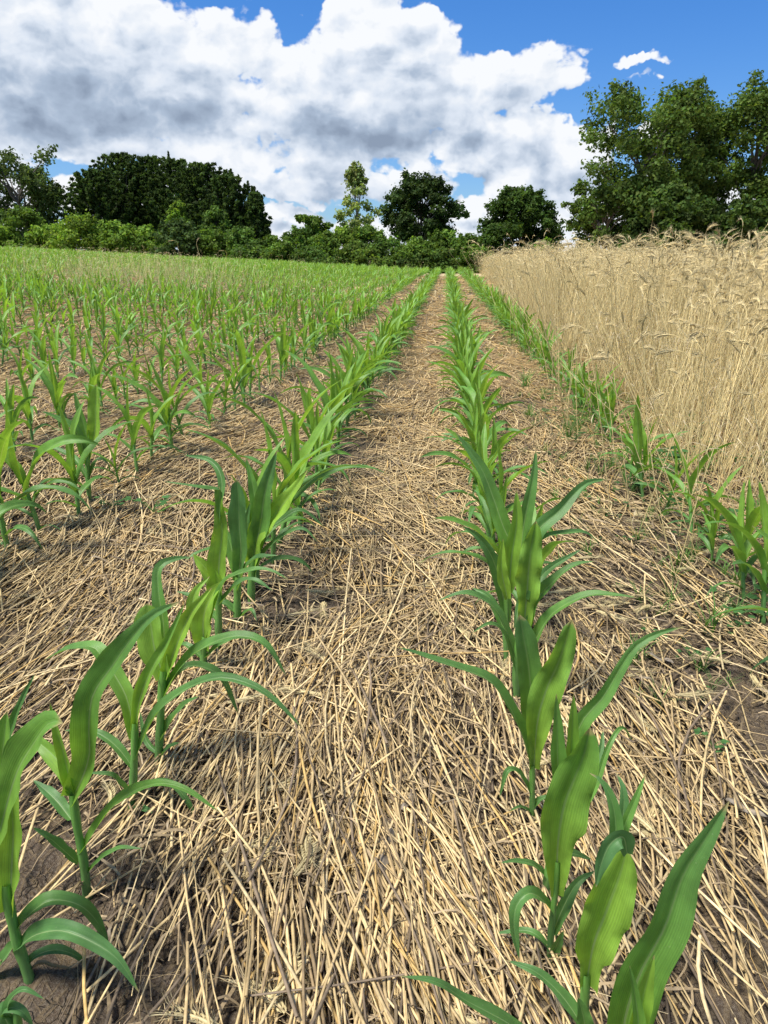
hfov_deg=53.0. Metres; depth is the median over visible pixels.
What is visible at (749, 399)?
rye stalk
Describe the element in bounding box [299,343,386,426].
corn plant
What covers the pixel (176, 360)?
corn plant
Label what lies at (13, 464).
corn plant
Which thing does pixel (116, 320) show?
corn plant
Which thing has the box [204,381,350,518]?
corn plant
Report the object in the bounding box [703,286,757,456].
rye stalk
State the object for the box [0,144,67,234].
broadleaf tree
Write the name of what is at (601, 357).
rye stalk
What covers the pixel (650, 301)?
rye stalk
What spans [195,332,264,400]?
corn plant
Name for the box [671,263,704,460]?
rye stalk
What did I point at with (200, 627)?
corn plant
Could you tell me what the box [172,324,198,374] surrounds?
corn plant
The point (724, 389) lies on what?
rye stalk
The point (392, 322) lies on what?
corn plant
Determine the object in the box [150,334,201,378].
corn plant
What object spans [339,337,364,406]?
corn plant
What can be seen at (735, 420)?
rye stalk
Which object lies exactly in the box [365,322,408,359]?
corn plant
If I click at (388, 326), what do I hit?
corn plant
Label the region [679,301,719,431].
rye stalk
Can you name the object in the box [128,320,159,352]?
corn plant
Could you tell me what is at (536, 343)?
corn plant
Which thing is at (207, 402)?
corn plant
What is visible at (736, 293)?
rye stalk
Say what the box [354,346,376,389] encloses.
corn plant
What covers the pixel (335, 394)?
corn plant
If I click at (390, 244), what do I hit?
bush
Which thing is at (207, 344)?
corn plant
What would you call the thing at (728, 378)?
rye stalk
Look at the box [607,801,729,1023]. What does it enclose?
corn plant
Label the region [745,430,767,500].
rye stalk
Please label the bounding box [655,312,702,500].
rye stalk
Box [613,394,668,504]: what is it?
corn plant
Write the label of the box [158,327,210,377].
corn plant
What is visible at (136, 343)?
corn plant
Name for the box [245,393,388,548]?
corn plant
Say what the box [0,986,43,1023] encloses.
corn plant
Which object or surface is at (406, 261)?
bush
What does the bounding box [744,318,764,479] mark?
rye stalk
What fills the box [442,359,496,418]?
corn plant
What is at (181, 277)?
dry grass patch
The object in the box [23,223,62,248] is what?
bush
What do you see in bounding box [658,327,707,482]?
rye stalk
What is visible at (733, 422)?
rye stalk
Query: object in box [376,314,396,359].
corn plant
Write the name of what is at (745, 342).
rye stalk
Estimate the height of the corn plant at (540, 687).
0.435 m
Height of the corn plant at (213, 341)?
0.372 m
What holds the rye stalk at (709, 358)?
on the ground
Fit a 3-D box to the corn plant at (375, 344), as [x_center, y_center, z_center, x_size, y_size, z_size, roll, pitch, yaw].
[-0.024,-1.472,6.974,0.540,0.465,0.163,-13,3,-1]
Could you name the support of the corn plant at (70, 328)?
on the ground
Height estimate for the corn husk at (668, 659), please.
0.012 m
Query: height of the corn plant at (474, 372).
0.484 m
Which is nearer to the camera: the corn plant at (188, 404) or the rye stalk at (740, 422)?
the rye stalk at (740, 422)
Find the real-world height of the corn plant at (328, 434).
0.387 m
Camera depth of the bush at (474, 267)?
56.29 m
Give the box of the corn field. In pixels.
[0,245,541,348]
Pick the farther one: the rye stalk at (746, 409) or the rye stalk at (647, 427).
the rye stalk at (746, 409)
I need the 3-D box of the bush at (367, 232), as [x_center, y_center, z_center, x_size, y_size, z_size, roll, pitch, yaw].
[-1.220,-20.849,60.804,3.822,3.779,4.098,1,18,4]
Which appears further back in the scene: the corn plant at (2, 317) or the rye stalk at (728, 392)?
the corn plant at (2, 317)
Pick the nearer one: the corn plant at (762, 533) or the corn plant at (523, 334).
the corn plant at (762, 533)
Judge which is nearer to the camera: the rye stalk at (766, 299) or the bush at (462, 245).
the rye stalk at (766, 299)
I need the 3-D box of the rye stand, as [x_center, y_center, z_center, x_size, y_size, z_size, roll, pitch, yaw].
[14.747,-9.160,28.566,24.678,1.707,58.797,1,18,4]
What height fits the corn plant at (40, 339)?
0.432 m
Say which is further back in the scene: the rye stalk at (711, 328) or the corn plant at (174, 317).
the corn plant at (174, 317)
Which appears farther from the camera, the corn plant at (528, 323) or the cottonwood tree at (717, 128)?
the cottonwood tree at (717, 128)
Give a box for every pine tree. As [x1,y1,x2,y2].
[70,151,165,230]
[114,154,175,234]
[133,151,209,251]
[149,161,245,229]
[186,168,272,253]
[241,185,273,242]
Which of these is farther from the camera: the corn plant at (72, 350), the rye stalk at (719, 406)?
the corn plant at (72, 350)
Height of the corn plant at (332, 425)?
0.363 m
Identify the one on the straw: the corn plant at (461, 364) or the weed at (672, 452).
the weed at (672, 452)
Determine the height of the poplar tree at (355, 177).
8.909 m
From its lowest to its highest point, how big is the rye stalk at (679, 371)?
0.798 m
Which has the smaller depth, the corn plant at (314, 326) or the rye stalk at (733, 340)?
the rye stalk at (733, 340)
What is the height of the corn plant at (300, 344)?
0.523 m
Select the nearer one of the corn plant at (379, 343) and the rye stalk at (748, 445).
the rye stalk at (748, 445)
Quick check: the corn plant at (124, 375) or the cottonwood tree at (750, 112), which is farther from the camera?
the cottonwood tree at (750, 112)
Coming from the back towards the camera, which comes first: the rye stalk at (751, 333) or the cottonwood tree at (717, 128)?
the cottonwood tree at (717, 128)
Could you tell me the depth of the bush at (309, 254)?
55.97 m
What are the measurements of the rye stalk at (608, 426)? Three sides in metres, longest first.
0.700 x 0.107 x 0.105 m
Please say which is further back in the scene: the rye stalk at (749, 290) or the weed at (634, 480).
the rye stalk at (749, 290)
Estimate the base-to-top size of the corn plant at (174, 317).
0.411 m
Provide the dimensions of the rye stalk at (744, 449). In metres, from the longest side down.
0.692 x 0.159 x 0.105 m
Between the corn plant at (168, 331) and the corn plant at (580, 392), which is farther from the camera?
the corn plant at (168, 331)
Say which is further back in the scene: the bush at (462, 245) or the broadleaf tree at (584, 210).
the bush at (462, 245)
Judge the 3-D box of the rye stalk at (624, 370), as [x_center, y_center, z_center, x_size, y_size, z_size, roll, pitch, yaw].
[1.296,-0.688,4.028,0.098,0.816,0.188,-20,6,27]
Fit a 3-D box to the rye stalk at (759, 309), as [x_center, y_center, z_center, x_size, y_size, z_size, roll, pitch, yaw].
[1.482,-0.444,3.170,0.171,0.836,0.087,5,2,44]
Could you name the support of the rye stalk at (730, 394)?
on the ground
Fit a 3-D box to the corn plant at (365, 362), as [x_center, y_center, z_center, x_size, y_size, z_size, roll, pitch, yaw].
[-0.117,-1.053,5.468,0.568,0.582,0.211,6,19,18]
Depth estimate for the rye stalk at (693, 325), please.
3.28 m
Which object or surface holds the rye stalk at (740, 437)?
on the ground
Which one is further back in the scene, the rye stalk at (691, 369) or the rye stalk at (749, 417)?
the rye stalk at (691, 369)
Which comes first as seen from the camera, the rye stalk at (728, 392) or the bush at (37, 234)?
the rye stalk at (728, 392)
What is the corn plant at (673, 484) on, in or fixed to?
on the ground
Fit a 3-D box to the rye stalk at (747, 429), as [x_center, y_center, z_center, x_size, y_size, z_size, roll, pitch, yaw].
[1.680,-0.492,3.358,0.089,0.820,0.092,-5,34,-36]
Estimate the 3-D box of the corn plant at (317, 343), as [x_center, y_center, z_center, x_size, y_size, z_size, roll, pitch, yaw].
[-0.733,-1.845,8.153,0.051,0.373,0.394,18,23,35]
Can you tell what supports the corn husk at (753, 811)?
on the straw
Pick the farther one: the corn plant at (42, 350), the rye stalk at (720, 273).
the corn plant at (42, 350)
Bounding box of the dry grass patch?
[0,241,432,349]
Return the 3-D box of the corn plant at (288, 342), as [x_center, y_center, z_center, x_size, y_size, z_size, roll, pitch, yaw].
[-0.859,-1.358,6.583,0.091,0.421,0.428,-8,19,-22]
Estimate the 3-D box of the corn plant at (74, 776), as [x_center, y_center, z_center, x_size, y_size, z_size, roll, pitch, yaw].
[-0.411,0.371,1.111,0.348,0.571,0.068,6,19,19]
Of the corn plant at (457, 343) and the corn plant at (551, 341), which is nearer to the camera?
the corn plant at (457, 343)
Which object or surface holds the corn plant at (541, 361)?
on the ground
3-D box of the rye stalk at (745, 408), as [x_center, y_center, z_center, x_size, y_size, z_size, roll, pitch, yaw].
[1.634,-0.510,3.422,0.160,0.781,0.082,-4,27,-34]
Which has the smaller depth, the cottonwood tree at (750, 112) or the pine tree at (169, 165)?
the cottonwood tree at (750, 112)
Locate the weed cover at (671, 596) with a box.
[1,254,767,706]
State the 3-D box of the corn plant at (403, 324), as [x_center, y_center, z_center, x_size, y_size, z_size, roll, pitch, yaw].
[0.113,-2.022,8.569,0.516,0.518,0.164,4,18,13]
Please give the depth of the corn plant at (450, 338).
6.72 m
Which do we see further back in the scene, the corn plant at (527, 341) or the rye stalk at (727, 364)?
the corn plant at (527, 341)
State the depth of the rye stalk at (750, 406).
3.23 m
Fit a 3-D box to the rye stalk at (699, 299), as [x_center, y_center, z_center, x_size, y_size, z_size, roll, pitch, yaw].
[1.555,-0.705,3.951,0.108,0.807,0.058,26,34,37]
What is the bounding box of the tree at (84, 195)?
[50,168,139,238]
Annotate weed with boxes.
[95,496,123,506]
[122,495,169,513]
[513,368,536,387]
[557,409,584,437]
[586,449,622,475]
[621,631,636,647]
[624,460,651,491]
[626,434,689,469]
[658,545,700,566]
[666,491,714,516]
[688,583,750,632]
[694,727,728,751]
[695,508,761,539]
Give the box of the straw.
[0,260,767,1023]
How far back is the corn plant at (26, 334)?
7.97 m
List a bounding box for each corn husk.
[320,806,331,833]
[377,828,394,870]
[401,793,412,810]
[648,652,673,662]
[724,797,767,816]
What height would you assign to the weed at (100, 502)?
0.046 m
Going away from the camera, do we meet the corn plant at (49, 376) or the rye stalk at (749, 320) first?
the rye stalk at (749, 320)
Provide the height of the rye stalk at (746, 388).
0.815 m
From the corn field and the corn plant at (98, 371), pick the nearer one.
the corn plant at (98, 371)
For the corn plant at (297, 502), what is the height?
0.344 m
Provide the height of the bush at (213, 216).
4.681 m
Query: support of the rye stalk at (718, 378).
on the ground
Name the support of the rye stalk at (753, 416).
on the ground
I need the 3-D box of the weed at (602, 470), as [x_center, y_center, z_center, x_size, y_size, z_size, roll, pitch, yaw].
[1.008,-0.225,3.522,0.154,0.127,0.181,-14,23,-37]
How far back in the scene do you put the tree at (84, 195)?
67.94 m
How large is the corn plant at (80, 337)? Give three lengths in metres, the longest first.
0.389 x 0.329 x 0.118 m
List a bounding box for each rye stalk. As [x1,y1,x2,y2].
[549,349,651,446]
[556,323,621,510]
[561,289,578,445]
[572,357,658,453]
[575,289,632,437]
[576,329,606,501]
[580,352,655,553]
[584,342,632,499]
[590,301,661,453]
[594,348,698,561]
[599,309,657,448]
[599,322,615,463]
[603,341,672,560]
[611,334,633,537]
[613,322,697,480]
[620,307,698,486]
[628,324,665,447]
[630,328,733,512]
[631,343,667,445]
[633,343,680,478]
[635,271,661,433]
[635,317,687,407]
[635,326,716,491]
[636,314,680,479]
[636,330,709,507]
[638,282,677,447]
[638,329,736,535]
[639,307,672,464]
[639,333,650,509]
[640,309,679,588]
[642,298,669,445]
[643,305,737,428]
[648,299,670,433]
[648,392,761,568]
[650,308,679,446]
[651,348,756,559]
[652,268,722,454]
[655,296,681,448]
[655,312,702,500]
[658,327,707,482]
[659,311,680,469]
[659,320,689,465]
[662,294,679,468]
[662,368,700,550]
[665,291,715,462]
[665,336,767,453]
[667,284,696,452]
[668,304,703,450]
[668,305,699,443]
[669,275,706,453]
[669,300,711,463]
[670,295,704,444]
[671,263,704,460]
[671,320,691,467]
[672,300,703,445]
[673,314,697,444]
[674,297,704,444]
[675,297,703,445]
[675,323,693,486]
[676,266,736,449]
[677,302,689,470]
[678,347,756,572]
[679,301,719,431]
[679,304,701,473]
[679,328,705,534]
[680,291,710,465]
[680,295,694,446]
[680,324,703,474]
[682,327,766,467]
[682,333,715,504]
[683,286,762,447]
[683,330,717,550]
[683,333,761,448]
[683,371,738,508]
[684,297,760,475]
[685,268,719,456]
[685,307,748,455]
[686,317,755,442]
[686,325,741,510]
[687,280,720,449]
[687,300,704,466]
[687,300,717,432]
[688,299,729,458]
[688,334,766,504]
[689,306,711,438]
[690,318,767,459]
[690,337,766,439]
[690,338,767,460]
[692,307,715,453]
[692,316,767,466]
[692,325,737,458]
[693,309,744,470]
[693,318,752,449]
[694,313,761,486]
[694,314,767,456]
[694,315,757,466]
[696,290,746,451]
[699,332,724,458]
[701,317,766,451]
[702,305,766,457]
[702,309,729,450]
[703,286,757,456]
[703,312,736,450]
[704,299,733,438]
[704,301,753,473]
[706,319,767,453]
[706,391,764,464]
[707,322,745,451]
[707,358,761,527]
[708,368,766,469]
[709,288,732,451]
[709,303,732,468]
[710,313,763,449]
[710,316,730,482]
[710,318,748,474]
[711,290,728,487]
[712,296,730,414]
[712,339,767,458]
[712,360,764,475]
[713,291,734,447]
[713,301,735,463]
[714,330,766,474]
[715,284,742,445]
[715,373,767,469]
[715,398,767,485]
[716,272,740,435]
[717,281,751,416]
[717,370,767,460]
[718,316,735,500]
[719,305,767,484]
[719,332,763,501]
[719,362,765,475]
[720,265,756,434]
[720,321,763,443]
[721,301,752,500]
[721,322,754,480]
[722,323,765,471]
[722,358,767,481]
[723,324,767,475]
[723,387,767,477]
[723,412,767,483]
[724,329,767,504]
[724,345,767,454]
[726,309,751,475]
[726,337,767,487]
[726,409,767,486]
[726,423,767,495]
[727,347,767,466]
[729,335,767,463]
[730,323,767,467]
[731,337,758,489]
[731,378,767,483]
[732,315,767,456]
[732,381,767,487]
[733,350,767,466]
[734,266,763,456]
[735,331,758,503]
[736,309,766,500]
[737,417,767,508]
[738,380,767,458]
[740,390,767,480]
[742,392,766,474]
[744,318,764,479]
[745,385,766,478]
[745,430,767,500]
[754,297,767,529]
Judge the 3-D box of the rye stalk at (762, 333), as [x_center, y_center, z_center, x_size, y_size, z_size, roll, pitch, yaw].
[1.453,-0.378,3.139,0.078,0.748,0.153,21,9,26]
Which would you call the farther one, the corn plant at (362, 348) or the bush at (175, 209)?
the bush at (175, 209)
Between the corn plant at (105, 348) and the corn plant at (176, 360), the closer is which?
the corn plant at (176, 360)
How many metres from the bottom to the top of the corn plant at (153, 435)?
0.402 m
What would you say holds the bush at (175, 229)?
on the ground
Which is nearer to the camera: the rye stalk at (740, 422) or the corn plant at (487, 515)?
the corn plant at (487, 515)
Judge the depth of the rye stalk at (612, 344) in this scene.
2.66 m
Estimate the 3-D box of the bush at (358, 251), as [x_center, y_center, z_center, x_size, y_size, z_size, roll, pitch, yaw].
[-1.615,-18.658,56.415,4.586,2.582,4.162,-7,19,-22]
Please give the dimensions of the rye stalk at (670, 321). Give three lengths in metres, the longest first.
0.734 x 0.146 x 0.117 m
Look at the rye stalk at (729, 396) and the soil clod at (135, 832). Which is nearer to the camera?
the soil clod at (135, 832)
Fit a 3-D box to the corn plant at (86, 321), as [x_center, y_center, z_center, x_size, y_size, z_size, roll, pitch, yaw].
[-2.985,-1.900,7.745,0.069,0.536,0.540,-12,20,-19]
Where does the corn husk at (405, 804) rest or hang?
on the straw
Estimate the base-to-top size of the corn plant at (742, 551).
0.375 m
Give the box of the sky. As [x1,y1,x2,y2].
[0,0,767,254]
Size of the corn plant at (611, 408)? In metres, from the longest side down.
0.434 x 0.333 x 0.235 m
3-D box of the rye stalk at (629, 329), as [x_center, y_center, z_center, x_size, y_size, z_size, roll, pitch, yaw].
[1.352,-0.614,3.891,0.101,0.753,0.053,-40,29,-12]
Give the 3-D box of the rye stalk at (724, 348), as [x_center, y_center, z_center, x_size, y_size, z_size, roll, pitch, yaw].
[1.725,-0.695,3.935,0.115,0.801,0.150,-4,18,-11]
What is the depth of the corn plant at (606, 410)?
4.19 m
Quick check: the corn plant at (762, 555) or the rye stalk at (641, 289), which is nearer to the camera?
the corn plant at (762, 555)
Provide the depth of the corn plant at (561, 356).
6.15 m
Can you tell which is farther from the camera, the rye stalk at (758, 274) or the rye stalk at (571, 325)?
the rye stalk at (758, 274)
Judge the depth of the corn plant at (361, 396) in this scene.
4.76 m
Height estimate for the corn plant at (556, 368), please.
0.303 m
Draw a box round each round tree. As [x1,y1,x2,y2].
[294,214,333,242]
[473,184,565,255]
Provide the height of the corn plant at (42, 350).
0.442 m
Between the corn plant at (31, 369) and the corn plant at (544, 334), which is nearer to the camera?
the corn plant at (31, 369)
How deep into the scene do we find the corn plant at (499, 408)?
3.84 m
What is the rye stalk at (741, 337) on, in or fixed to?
on the ground
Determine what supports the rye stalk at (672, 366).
on the ground
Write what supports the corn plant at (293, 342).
on the ground
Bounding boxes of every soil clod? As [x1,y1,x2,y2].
[133,829,148,840]
[149,926,165,940]
[746,865,764,880]
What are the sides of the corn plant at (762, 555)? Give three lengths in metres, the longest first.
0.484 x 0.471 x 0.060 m
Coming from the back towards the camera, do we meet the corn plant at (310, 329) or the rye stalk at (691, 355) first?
the corn plant at (310, 329)
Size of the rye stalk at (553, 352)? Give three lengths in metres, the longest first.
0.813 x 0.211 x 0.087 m
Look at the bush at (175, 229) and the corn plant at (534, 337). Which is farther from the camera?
the bush at (175, 229)
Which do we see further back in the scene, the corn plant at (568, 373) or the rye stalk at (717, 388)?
the corn plant at (568, 373)
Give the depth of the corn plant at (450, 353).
5.08 m
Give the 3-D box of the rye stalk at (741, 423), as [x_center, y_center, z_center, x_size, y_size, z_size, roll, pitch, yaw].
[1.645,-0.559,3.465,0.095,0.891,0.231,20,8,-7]
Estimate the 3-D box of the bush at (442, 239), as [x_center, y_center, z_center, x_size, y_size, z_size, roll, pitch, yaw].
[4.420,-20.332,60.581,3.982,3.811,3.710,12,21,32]
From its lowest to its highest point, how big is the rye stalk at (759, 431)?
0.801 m
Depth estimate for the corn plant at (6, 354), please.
6.37 m
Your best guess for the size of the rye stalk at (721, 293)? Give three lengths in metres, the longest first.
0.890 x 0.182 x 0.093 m
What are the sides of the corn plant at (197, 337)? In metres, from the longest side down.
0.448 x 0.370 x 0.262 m
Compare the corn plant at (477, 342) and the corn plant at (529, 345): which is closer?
the corn plant at (477, 342)
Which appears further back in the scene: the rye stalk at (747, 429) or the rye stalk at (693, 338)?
the rye stalk at (747, 429)
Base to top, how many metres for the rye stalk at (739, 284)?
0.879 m
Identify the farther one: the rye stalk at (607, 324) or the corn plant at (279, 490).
the rye stalk at (607, 324)
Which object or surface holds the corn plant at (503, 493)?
on the ground
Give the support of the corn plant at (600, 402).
on the ground
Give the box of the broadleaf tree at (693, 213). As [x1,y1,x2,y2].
[613,178,726,268]
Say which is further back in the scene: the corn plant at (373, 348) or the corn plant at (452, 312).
the corn plant at (452, 312)
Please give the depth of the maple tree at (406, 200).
66.09 m
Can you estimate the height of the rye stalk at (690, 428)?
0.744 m
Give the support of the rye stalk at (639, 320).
on the ground
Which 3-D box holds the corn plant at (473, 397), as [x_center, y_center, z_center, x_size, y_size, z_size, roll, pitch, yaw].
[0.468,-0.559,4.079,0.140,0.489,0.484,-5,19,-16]
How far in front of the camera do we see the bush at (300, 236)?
59.45 m
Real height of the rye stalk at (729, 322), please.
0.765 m
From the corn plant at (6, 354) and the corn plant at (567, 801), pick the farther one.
the corn plant at (6, 354)
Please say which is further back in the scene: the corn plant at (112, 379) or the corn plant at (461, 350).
the corn plant at (461, 350)
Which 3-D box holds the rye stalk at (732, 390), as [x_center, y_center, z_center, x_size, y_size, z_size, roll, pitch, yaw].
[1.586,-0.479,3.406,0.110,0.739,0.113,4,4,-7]
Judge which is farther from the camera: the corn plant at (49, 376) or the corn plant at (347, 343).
the corn plant at (347, 343)
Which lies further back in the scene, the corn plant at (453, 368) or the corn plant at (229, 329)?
the corn plant at (229, 329)
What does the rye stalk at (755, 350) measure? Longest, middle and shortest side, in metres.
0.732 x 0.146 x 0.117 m
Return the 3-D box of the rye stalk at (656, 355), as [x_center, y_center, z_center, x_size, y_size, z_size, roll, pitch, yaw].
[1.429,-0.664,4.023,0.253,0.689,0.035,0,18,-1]
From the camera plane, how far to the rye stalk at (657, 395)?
2.35 m
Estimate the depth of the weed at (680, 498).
2.90 m
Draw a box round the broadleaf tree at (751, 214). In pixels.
[695,194,767,272]
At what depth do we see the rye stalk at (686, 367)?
3.95 m
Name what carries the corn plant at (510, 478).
on the ground
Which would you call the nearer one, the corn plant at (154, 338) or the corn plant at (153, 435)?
the corn plant at (153, 435)
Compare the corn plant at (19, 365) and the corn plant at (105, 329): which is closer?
the corn plant at (19, 365)
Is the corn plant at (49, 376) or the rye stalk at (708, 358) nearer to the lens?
the rye stalk at (708, 358)
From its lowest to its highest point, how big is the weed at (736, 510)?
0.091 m
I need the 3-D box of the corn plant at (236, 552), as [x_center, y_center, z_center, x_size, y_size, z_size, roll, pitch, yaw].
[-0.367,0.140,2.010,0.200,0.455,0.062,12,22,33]
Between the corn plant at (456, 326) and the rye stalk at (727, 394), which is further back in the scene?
the corn plant at (456, 326)
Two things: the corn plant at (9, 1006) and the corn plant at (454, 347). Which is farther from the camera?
the corn plant at (454, 347)
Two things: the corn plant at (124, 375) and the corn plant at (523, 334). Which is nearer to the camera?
the corn plant at (124, 375)
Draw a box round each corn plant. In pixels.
[0,305,16,343]
[0,314,42,368]
[0,326,12,362]
[0,378,37,453]
[0,409,19,442]
[0,420,91,551]
[0,500,45,540]
[0,674,138,991]
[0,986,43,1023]
[1,308,46,360]
[1,342,46,390]
[1,402,100,533]
[3,365,54,443]
[8,400,134,514]
[14,316,51,356]
[14,338,38,389]
[17,311,61,342]
[20,602,218,910]
[22,319,30,337]
[24,358,77,432]
[26,350,86,417]
[30,384,110,501]
[31,329,60,385]
[39,313,75,350]
[41,318,62,352]
[43,603,302,813]
[51,322,82,382]
[58,325,89,376]
[65,318,100,345]
[65,347,134,413]
[67,319,84,342]
[70,326,125,369]
[76,360,108,415]
[76,421,152,487]
[77,340,87,373]
[82,297,90,340]
[85,332,96,361]
[85,346,151,401]
[86,302,109,342]
[86,333,126,363]
[88,377,166,473]
[92,317,112,338]
[97,367,132,409]
[101,306,138,335]
[103,313,155,358]
[103,314,137,357]
[112,357,222,454]
[112,389,183,461]
[113,348,155,394]
[116,322,151,356]
[119,363,217,437]
[127,353,159,391]
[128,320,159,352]
[134,556,286,771]
[136,327,181,385]
[141,331,160,351]
[143,312,186,347]
[147,389,199,444]
[150,311,181,345]
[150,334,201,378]
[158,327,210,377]
[159,437,315,593]
[164,310,188,341]
[164,342,232,421]
[164,455,270,648]
[166,343,187,382]
[167,314,192,342]
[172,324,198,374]
[175,326,217,368]
[182,566,286,672]
[184,412,369,564]
[187,370,231,430]
[188,322,225,365]
[189,323,210,369]
[195,326,226,358]
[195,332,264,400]
[198,361,255,416]
[199,346,269,411]
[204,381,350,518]
[209,315,237,359]
[212,328,226,360]
[213,322,291,395]
[217,310,252,350]
[220,316,258,344]
[221,323,247,351]
[222,322,240,356]
[222,479,277,628]
[224,346,280,391]
[228,304,267,346]
[236,329,255,403]
[239,304,264,342]
[245,373,372,480]
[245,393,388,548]
[245,451,324,604]
[256,428,351,504]
[260,402,336,490]
[262,341,280,385]
[265,317,316,364]
[265,327,291,376]
[269,321,298,382]
[278,307,317,359]
[280,312,325,361]
[280,359,370,440]
[281,451,333,530]
[283,334,294,375]
[285,350,379,462]
[288,325,307,368]
[288,406,358,467]
[289,331,319,365]
[296,378,369,450]
[298,317,333,351]
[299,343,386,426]
[300,299,341,342]
[300,386,314,448]
[307,312,326,358]
[308,318,316,352]
[308,325,325,347]
[311,363,366,446]
[314,336,387,424]
[315,406,334,496]
[317,320,336,347]
[318,317,337,346]
[319,344,369,409]
[323,346,375,418]
[323,366,348,433]
[327,335,401,417]
[335,323,405,398]
[335,330,397,386]
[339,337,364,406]
[349,324,406,368]
[353,333,398,383]
[354,305,409,358]
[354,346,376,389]
[357,349,365,393]
[358,314,401,354]
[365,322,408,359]
[365,328,406,371]
[365,335,402,378]
[367,322,392,377]
[368,336,402,387]
[369,319,407,365]
[370,314,413,357]
[371,308,415,348]
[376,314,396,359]
[383,306,415,357]
[391,298,399,352]
[397,615,575,829]
[400,318,412,346]
[400,772,645,1023]
[418,484,560,607]
[419,413,548,518]
[424,404,491,484]
[425,351,511,424]
[426,324,494,389]
[429,351,502,424]
[430,333,498,401]
[432,309,478,359]
[434,438,549,533]
[436,386,527,467]
[437,327,465,368]
[438,348,473,398]
[438,370,493,397]
[438,377,511,463]
[438,478,636,701]
[439,306,478,344]
[439,310,485,359]
[440,311,477,344]
[440,340,478,395]
[441,316,492,356]
[442,309,496,369]
[442,328,491,392]
[442,346,499,428]
[442,347,456,376]
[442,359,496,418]
[444,301,486,339]
[444,312,490,337]
[445,475,557,557]
[450,364,498,423]
[451,364,514,418]
[451,383,523,455]
[452,313,473,347]
[452,416,529,489]
[455,431,537,665]
[456,331,460,376]
[456,431,510,515]
[457,325,481,393]
[461,463,536,554]
[463,422,499,546]
[465,318,472,339]
[476,390,511,494]
[497,626,685,963]
[501,726,631,922]
[512,500,577,628]
[513,329,540,359]
[517,324,541,354]
[518,312,529,349]
[518,323,534,345]
[520,320,537,350]
[523,329,542,359]
[529,330,566,378]
[530,335,541,364]
[532,319,560,363]
[533,327,562,361]
[534,340,546,368]
[539,340,550,371]
[539,351,571,377]
[539,360,578,389]
[540,357,560,380]
[547,371,568,395]
[556,344,585,392]
[559,357,596,394]
[561,363,587,401]
[563,372,603,412]
[564,363,624,428]
[566,360,592,400]
[566,369,617,424]
[567,375,604,416]
[569,372,579,402]
[571,374,642,446]
[585,382,615,436]
[587,378,618,431]
[599,419,682,482]
[602,412,641,462]
[607,407,689,492]
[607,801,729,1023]
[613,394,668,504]
[632,429,745,535]
[634,445,715,513]
[659,465,745,549]
[695,480,761,604]
[696,501,732,572]
[703,479,760,589]
[703,481,767,623]
[708,526,767,672]
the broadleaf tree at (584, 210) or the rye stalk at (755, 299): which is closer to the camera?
the rye stalk at (755, 299)
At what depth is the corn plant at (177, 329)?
8.16 m
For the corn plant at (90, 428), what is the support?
on the ground
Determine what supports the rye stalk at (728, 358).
on the ground
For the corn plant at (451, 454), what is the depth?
2.84 m
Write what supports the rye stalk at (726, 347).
on the ground
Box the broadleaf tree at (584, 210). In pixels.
[560,172,642,249]
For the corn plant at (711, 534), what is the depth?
2.47 m
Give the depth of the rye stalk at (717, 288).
3.47 m
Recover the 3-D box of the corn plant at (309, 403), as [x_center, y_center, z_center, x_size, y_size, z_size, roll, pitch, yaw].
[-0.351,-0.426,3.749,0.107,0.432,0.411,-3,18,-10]
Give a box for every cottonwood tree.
[571,75,729,254]
[640,87,754,204]
[681,69,767,251]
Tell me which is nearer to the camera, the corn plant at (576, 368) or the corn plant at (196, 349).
the corn plant at (576, 368)
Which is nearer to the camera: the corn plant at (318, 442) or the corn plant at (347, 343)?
the corn plant at (318, 442)
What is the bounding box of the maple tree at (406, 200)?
[377,167,469,242]
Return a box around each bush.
[0,204,44,247]
[0,224,24,246]
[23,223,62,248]
[40,208,109,251]
[82,219,149,253]
[131,223,170,254]
[148,217,202,256]
[164,200,189,254]
[190,226,231,259]
[197,205,232,235]
[221,223,269,250]
[228,243,274,258]
[250,234,294,261]
[280,224,315,249]
[283,244,342,265]
[309,229,343,256]
[331,224,363,246]
[333,239,394,267]
[347,223,387,253]
[371,235,405,262]
[388,236,436,268]
[388,250,426,268]
[422,247,463,273]
[427,228,461,250]
[450,232,486,266]
[461,245,493,273]
[530,237,553,252]
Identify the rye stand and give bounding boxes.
[450,207,767,500]
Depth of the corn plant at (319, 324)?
8.57 m
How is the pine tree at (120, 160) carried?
on the ground
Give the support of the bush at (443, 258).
on the ground
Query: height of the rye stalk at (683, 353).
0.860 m
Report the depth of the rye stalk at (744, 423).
3.27 m
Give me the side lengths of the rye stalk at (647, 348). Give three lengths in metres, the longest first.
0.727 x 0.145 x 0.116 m
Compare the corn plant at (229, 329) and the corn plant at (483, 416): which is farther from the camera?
the corn plant at (229, 329)
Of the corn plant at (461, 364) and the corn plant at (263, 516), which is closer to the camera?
the corn plant at (263, 516)
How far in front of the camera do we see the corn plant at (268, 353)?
5.99 m
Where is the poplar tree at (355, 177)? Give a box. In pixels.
[333,160,382,233]
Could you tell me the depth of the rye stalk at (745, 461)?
3.20 m
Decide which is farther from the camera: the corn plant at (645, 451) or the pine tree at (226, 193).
the pine tree at (226, 193)
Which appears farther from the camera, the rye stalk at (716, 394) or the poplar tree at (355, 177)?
the poplar tree at (355, 177)
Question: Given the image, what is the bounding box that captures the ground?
[0,255,767,1023]
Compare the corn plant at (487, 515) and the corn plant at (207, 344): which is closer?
the corn plant at (487, 515)
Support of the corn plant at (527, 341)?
on the ground

